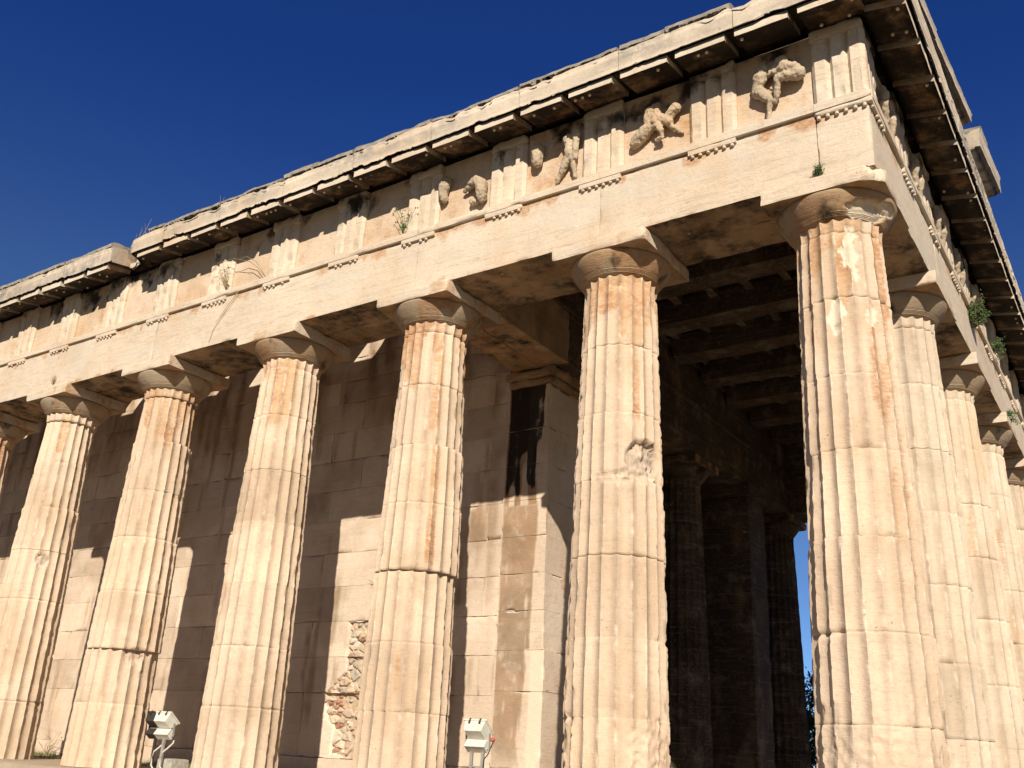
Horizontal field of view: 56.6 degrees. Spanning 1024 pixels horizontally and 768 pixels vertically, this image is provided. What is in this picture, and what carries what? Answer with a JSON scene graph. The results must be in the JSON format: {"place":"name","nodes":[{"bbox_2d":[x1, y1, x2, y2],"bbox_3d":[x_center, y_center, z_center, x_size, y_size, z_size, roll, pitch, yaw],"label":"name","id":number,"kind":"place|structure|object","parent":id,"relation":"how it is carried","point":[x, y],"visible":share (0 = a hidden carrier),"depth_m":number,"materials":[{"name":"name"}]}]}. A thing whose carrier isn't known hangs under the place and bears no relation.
{"place":"outdoors","nodes":[
{"label":"outdoors","id":0,"kind":"place"},
{"bbox_2d":[34,751,190,767],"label":"grass","id":1,"kind":"structure","parent":0,"point":[40,753],"depth_m":15.24,"materials":[{"name":"plant"}]},
{"bbox_2d":[156,758,188,767],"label":"concrete block","id":2,"kind":"structure","parent":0,"point":[173,763],"depth_m":12.63,"materials":[{"name":"beige concrete"}]},
{"bbox_2d":[0,0,1023,767],"label":"sky","id":3,"kind":"structure","parent":0,"point":[119,119],"materials":[{"name":"blue"}]},
{"label":"ground","id":4,"kind":"structure","parent":0,"visible":0},
{"bbox_2d":[0,0,1023,767],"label":"ancient temple","id":5,"kind":"structure","parent":4,"relation":"on","point":[568,414],"depth_m":12.30,"materials":[{"name":"stone"}]},
{"bbox_2d":[37,732,61,753],"bbox_3d":[-8.317,6.456,17.096,0.910,0.400,0.104,-11,-25,32],"label":"dry plant","id":6,"kind":"object","parent":5,"relation":"on","point":[50,745],"visible":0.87,"depth_m":17.05,"materials":[{"name":"beige plant"}]},
{"bbox_2d":[145,710,164,767],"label":"floodlight","id":7,"kind":"object","parent":5,"relation":"on","point":[151,723],"visible":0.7,"depth_m":12.86,"materials":[{"name":"paint"}]},
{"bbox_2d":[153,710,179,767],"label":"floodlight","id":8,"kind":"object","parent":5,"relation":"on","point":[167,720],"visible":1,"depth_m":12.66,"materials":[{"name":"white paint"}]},
{"bbox_2d":[209,292,237,340],"bbox_3d":[-4.162,-0.966,13.731,0.505,0.713,0.015,-13,-26,35],"label":"trailing weed","id":9,"kind":"object","parent":5,"relation":"hanging from","point":[225,311],"visible":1,"depth_m":13.75,"materials":[{"name":"brown plant"}]},
{"bbox_2d":[218,265,229,288],"bbox_3d":[-4.241,-1.583,13.992,0.267,0.441,0.107,-11,-25,32],"label":"dry plant","id":10,"kind":"object","parent":5,"relation":"on","point":[225,281],"visible":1,"depth_m":13.98,"materials":[{"name":"beige plant"}]},
{"bbox_2d":[209,256,265,276],"bbox_3d":[-4.017,-1.645,13.855,1.231,0.466,0.054,-9,-24,29],"label":"bent stalk","id":11,"kind":"object","parent":5,"relation":"on","point":[243,260],"visible":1,"depth_m":13.79,"materials":[{"name":"brown plant"}]},
{"bbox_2d":[393,207,417,233],"bbox_3d":[-1.373,-2.119,12.201,0.425,0.438,0.127,-15,-28,39],"label":"dry plant","id":12,"kind":"object","parent":5,"relation":"on","point":[403,226],"visible":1,"depth_m":12.18,"materials":[{"name":"green plant"}]},
{"bbox_2d":[464,718,494,767],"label":"floodlight","id":13,"kind":"object","parent":5,"relation":"on","point":[480,729],"visible":1,"depth_m":10.66,"materials":[{"name":"white paint"}]},
{"bbox_2d":[813,162,824,175],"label":"leafy tuft","id":14,"kind":"object","parent":5,"relation":"on","point":[818,171],"visible":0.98,"depth_m":9.08,"materials":[{"name":"green plant"}]},
{"bbox_2d":[966,289,995,330],"bbox_3d":[6.332,-1.012,13.062,0.460,0.531,0.473,7,-22,-11],"label":"wild shrub","id":15,"kind":"object","parent":5,"relation":"attached to","point":[977,316],"visible":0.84,"depth_m":12.98,"materials":[{"name":"green plant"}]},
{"bbox_2d":[988,336,1005,361],"bbox_3d":[7.506,-0.531,14.672,0.396,0.428,0.349,17,-25,-31],"label":"wild shrub","id":16,"kind":"object","parent":5,"relation":"attached to","point":[996,348],"visible":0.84,"depth_m":14.66,"materials":[{"name":"green plant"}]},
{"bbox_2d":[1007,409,1021,424],"bbox_3d":[7.960,0.531,15.193,0.332,0.335,0.262,-7,-23,24],"label":"plant","id":17,"kind":"object","parent":5,"relation":"attached to","point":[1010,412],"depth_m":15.17,"materials":[{"name":"green plant"}]},
{"bbox_2d":[804,666,816,767],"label":"tree","id":18,"kind":"object","parent":4,"relation":"on","point":[811,719],"visible":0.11,"depth_m":25.42,"materials":[{"name":"green plant"}]}
]}

